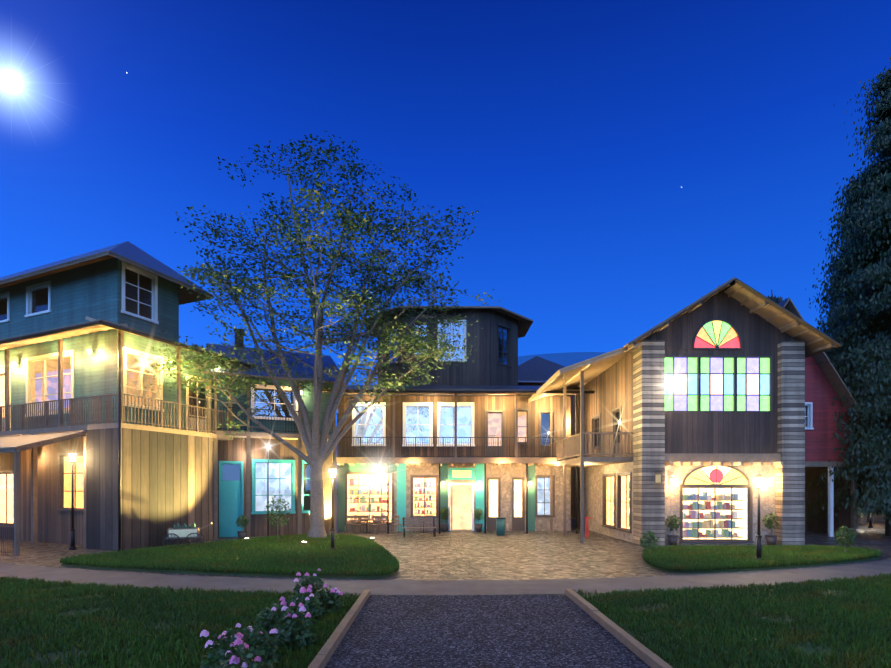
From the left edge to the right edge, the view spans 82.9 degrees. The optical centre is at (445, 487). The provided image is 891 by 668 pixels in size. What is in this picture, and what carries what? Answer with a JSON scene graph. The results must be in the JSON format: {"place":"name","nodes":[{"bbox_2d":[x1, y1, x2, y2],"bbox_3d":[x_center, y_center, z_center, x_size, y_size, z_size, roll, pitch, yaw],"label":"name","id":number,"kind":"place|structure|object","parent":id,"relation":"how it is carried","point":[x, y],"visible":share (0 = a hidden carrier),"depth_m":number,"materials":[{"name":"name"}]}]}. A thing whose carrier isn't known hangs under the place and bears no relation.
{"place":"outdoors","nodes":[
{"label":"outdoors","id":0,"kind":"place"},
{"bbox_2d":[2,73,19,90],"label":"moon","id":1,"kind":"object","parent":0,"point":[11,81],"visible":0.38,"depth_m":882.90,"materials":[{"name":"white"}]},
{"bbox_2d":[0,496,890,579],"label":"plaza cobbles","id":2,"kind":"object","parent":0,"point":[464,554],"depth_m":18.52,"materials":[{"name":"beige stone"}]},
{"bbox_2d":[67,448,76,549],"bbox_3d":[-14.516,0.459,19.647,0.360,3.960,0.312,0,0,-1],"label":"street lamp","id":3,"kind":"object","parent":2,"relation":"on","point":[72,454],"visible":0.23,"depth_m":19.61,"materials":[{"name":"black metal"}]},
{"bbox_2d":[0,241,255,555],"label":"building","id":4,"kind":"structure","parent":2,"relation":"on","point":[79,336],"depth_m":21.37,"materials":[{"name":"brown wood"}]},
{"bbox_2d":[162,522,211,545],"bbox_3d":[-10.437,1.943,20.456,1.732,1.010,0.750,0,0,-21],"label":"sign cart","id":5,"kind":"object","parent":2,"relation":"on","point":[177,532],"visible":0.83,"depth_m":20.18,"materials":[{"name":"white wood"}]},
{"bbox_2d":[60,533,399,578],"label":"island lawn","id":6,"kind":"structure","parent":2,"relation":"on","point":[243,574],"depth_m":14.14,"materials":[{"name":"plant"}]},
{"bbox_2d":[264,495,290,539],"bbox_3d":[-7.347,1.340,22.153,1.168,1.999,1.121,0,0,-1],"label":"sapling plant","id":7,"kind":"object","parent":6,"relation":"on","point":[277,512],"depth_m":22.09,"materials":[{"name":"green plant"}]},
{"bbox_2d":[244,538,373,544],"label":"ground spotlights","id":8,"kind":"object","parent":6,"relation":"on","point":[304,542],"visible":0.58,"depth_m":21.36,"materials":[{"name":"white metal"}]},
{"bbox_2d":[142,131,499,537],"bbox_3d":[-5.287,-6.665,22.769,15.434,18.272,11.662,0,0,-1],"label":"tree","id":9,"kind":"object","parent":6,"relation":"on","point":[271,291],"depth_m":22.41,"materials":[{"name":"green plant"}]},
{"bbox_2d":[328,463,336,549],"bbox_3d":[-4.128,0.734,18.455,0.360,3.210,0.312,0,0,-1],"label":"street lamp","id":10,"kind":"object","parent":6,"relation":"on","point":[332,469],"visible":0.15,"depth_m":18.41,"materials":[{"name":"black metal"}]},
{"bbox_2d":[237,531,247,538],"bbox_3d":[-9.263,2.229,23.023,0.460,0.420,0.460,0,0,-1],"label":"plant pot","id":11,"kind":"object","parent":2,"relation":"on","point":[242,534],"visible":0.92,"depth_m":22.87,"materials":[{"name":"grey ceramic"}]},
{"bbox_2d":[236,515,249,527],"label":"potted plant leaves","id":12,"kind":"object","parent":11,"relation":"on","point":[239,520],"visible":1,"depth_m":22.94,"materials":[{"name":"green plant"}]},
{"bbox_2d":[267,445,268,535],"bbox_3d":[-8.375,0.229,23.835,0.111,4.420,0.111,0,0,22],"label":"pole light","id":13,"kind":"object","parent":2,"relation":"on","point":[268,486],"visible":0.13,"depth_m":23.82,"materials":[{"name":"black metal"}]},
{"bbox_2d":[201,328,345,539],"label":"building wing","id":14,"kind":"structure","parent":2,"relation":"on","point":[240,477],"depth_m":25.17,"materials":[{"name":"brown wood"}]},
{"bbox_2d":[346,515,434,533],"bbox_3d":[-2.971,1.979,27.008,4.801,0.920,1.241,0,0,-1],"label":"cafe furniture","id":15,"kind":"object","parent":2,"relation":"on","point":[366,519],"visible":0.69,"depth_m":27.01,"materials":[{"name":"brown wood"}]},
{"bbox_2d":[402,517,436,536],"bbox_3d":[-1.292,1.964,24.858,1.700,0.950,0.495,0,0,-9],"label":"plaza bench","id":16,"kind":"object","parent":2,"relation":"on","point":[412,520],"visible":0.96,"depth_m":25.00,"materials":[{"name":"brown wood"}]},
{"bbox_2d":[440,524,447,531],"bbox_3d":[-0.078,2.229,27.654,0.460,0.420,0.460,0,0,-1],"label":"potted plant","id":17,"kind":"object","parent":2,"relation":"on","point":[444,527],"visible":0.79,"depth_m":27.50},
{"bbox_2d":[440,506,449,519],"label":"potted plant leaves","id":18,"kind":"object","parent":17,"relation":"on","point":[443,512],"visible":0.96,"depth_m":27.58,"materials":[{"name":"green plant"}]},
{"bbox_2d":[322,306,594,533],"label":"building","id":19,"kind":"structure","parent":2,"relation":"on","point":[462,442],"depth_m":28.02,"materials":[{"name":"wood"}]},
{"bbox_2d":[475,524,482,531],"bbox_3d":[1.822,2.229,27.680,0.460,0.420,0.460,0,0,-1],"label":"pot plant","id":20,"kind":"object","parent":2,"relation":"on","point":[478,527],"visible":0.92,"depth_m":27.53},
{"bbox_2d":[474,508,483,520],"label":"potted plant leaves","id":21,"kind":"object","parent":20,"relation":"on","point":[478,512],"visible":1,"depth_m":27.62,"materials":[{"name":"green plant"}]},
{"bbox_2d":[495,517,505,535],"bbox_3d":[2.801,1.989,25.594,0.540,0.900,0.540,0,0,-1],"label":"litter bin","id":22,"kind":"object","parent":2,"relation":"on","point":[500,525],"visible":0.9,"depth_m":25.39,"materials":[{"name":"teal metal"}]},
{"bbox_2d":[518,356,575,518],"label":"back building","id":23,"kind":"structure","parent":2,"relation":"on","point":[536,371],"depth_m":39.10,"materials":[{"name":"brown wood"}]},
{"bbox_2d":[584,516,592,537],"bbox_3d":[6.820,1.964,24.351,0.566,1.103,1.018,0,0,-4],"label":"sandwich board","id":24,"kind":"object","parent":2,"relation":"on","point":[586,528],"visible":0.85,"depth_m":24.16,"materials":[{"name":"red paint"}]},
{"bbox_2d":[667,535,678,545],"bbox_3d":[9.536,2.229,21.140,0.460,0.420,0.460,0,0,-1],"label":"pot plant","id":25,"kind":"object","parent":2,"relation":"on","point":[672,539],"visible":0.9,"depth_m":21.00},
{"bbox_2d":[665,515,680,530],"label":"pot plant leaves","id":26,"kind":"object","parent":25,"relation":"on","point":[673,523],"visible":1,"depth_m":21.08,"materials":[{"name":"green plant"}]},
{"bbox_2d":[528,277,841,545],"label":"building","id":27,"kind":"structure","parent":2,"relation":"on","point":[710,422],"depth_m":21.40,"materials":[{"name":"wood"}]},
{"bbox_2d":[253,344,864,390],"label":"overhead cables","id":28,"kind":"object","parent":27,"relation":"on","point":[578,389],"visible":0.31,"depth_m":24.07,"materials":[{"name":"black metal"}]},
{"bbox_2d":[654,470,662,483],"bbox_3d":[8.693,-0.394,20.628,0.050,0.565,0.800,0,0,-1],"label":"hanging sign","id":29,"kind":"object","parent":27,"relation":"attached to","point":[658,478],"visible":1,"depth_m":20.54,"materials":[{"name":"beige metal"}]},
{"bbox_2d":[642,544,881,572],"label":"island lawn","id":30,"kind":"structure","parent":2,"relation":"on","point":[753,569],"depth_m":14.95,"materials":[{"name":"plant"}]},
{"bbox_2d":[753,471,764,559],"bbox_3d":[9.870,0.909,15.894,0.360,2.860,0.312,0,0,-1],"label":"street lamp","id":31,"kind":"object","parent":30,"relation":"on","point":[758,479],"visible":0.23,"depth_m":15.85,"materials":[{"name":"black metal"}]},
{"bbox_3d":[6.732,1.951,16.678,0.356,0.779,0.315,0,0,-1],"label":"small plant stem","id":32,"kind":"object","parent":30,"relation":"on","visible":0},
{"bbox_2d":[639,531,659,551],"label":"plant leaves","id":33,"kind":"object","parent":32,"relation":"on","point":[651,538],"visible":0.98,"depth_m":16.59,"materials":[{"name":"green plant"}]},
{"bbox_3d":[13.764,1.866,17.482,0.283,0.947,0.441,0,0,-1],"label":"small plant stem","id":34,"kind":"object","parent":30,"relation":"on","visible":0},
{"bbox_2d":[834,525,855,547],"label":"plant leaves","id":35,"kind":"object","parent":34,"relation":"attached to","point":[848,537],"visible":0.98,"depth_m":17.39,"materials":[{"name":"green plant"}]},
{"bbox_2d":[765,535,777,544],"bbox_3d":[13.685,2.229,21.198,0.460,0.420,0.460,0,0,-1],"label":"pot plant","id":36,"kind":"object","parent":2,"relation":"on","point":[771,539],"visible":0.92,"depth_m":21.07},
{"bbox_2d":[763,512,778,530],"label":"potted plant leaves","id":37,"kind":"object","parent":36,"relation":"on","point":[770,523],"visible":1,"depth_m":21.14,"materials":[{"name":"green plant"}]},
{"bbox_2d":[766,290,785,303],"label":"tree foliage","id":38,"kind":"object","parent":2,"relation":"on","point":[776,300],"depth_m":49.81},
{"bbox_2d":[778,297,871,536],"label":"red wing","id":39,"kind":"structure","parent":2,"relation":"on","point":[821,378],"depth_m":24.82,"materials":[{"name":"red wood"}]},
{"bbox_2d":[805,178,884,518],"bbox_3d":[27.037,-9.101,33.710,8.972,22.345,9.563,0,0,-1],"label":"conifer tree","id":40,"kind":"object","parent":2,"relation":"on","point":[838,219],"depth_m":33.63,"materials":[{"name":"green plant"}]},
{"bbox_2d":[827,178,865,523],"bbox_3d":[27.342,-9.060,33.660,7.374,23.007,6.681,0,0,38],"label":"conifer trunk","id":41,"kind":"object","parent":2,"relation":"on","point":[861,520],"depth_m":33.04,"materials":[{"name":"brown plant"}]},
{"bbox_2d":[805,57,890,535],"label":"conifer tree","id":42,"kind":"object","parent":2,"relation":"on","point":[874,226],"depth_m":24.71,"materials":[{"name":"green plant"}]},
{"bbox_2d":[868,512,872,527],"bbox_3d":[25.537,1.059,30.318,0.360,2.760,0.312,0,0,-1],"label":"street lamp","id":43,"kind":"object","parent":2,"relation":"on","point":[870,521],"visible":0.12,"depth_m":30.27,"materials":[{"name":"black metal"}]},
{"bbox_2d":[866,512,884,521],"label":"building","id":44,"kind":"structure","parent":2,"relation":"on","point":[876,517],"depth_m":35.18,"materials":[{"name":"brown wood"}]},
{"bbox_2d":[0,560,890,594],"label":"cross path","id":45,"kind":"structure","parent":0,"point":[463,587],"depth_m":12.98,"materials":[{"name":"concrete"}]},
{"bbox_2d":[0,489,890,667],"bbox_3d":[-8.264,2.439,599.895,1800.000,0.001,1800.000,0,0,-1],"label":"ground","id":46,"kind":"structure","parent":0,"point":[53,655],"depth_m":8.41,"materials":[{"name":"green plant"}]},
{"bbox_2d":[200,573,343,667],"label":"rose bush leaves","id":47,"kind":"object","parent":46,"relation":"on","point":[290,630],"visible":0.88,"depth_m":7.51,"materials":[{"name":"green plant"}]},
{"bbox_2d":[200,568,342,667],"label":"flowers","id":48,"kind":"object","parent":47,"relation":"attached to","point":[237,641],"visible":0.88,"depth_m":6.88,"materials":[{"name":"plant"}]},
{"bbox_2d":[0,0,890,425],"label":"sky","id":49,"kind":"structure","parent":0,"point":[574,130],"materials":[{"name":"blue"}]},
{"bbox_2d":[337,352,605,488],"bbox_3d":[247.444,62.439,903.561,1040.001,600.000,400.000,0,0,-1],"label":"distant hill","id":50,"kind":"structure","parent":0,"point":[567,359],"depth_m":828.79,"materials":[{"name":"blue"}]},
{"bbox_2d":[324,595,650,667],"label":"gravel path","id":51,"kind":"structure","parent":0,"point":[474,631],"depth_m":8.21,"materials":[{"name":"grey gravel"}]},
{"bbox_2d":[308,589,672,667],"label":"path edging","id":52,"kind":"object","parent":51,"relation":"on","point":[647,656],"visible":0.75,"depth_m":8.00,"materials":[{"name":"brown wood"}]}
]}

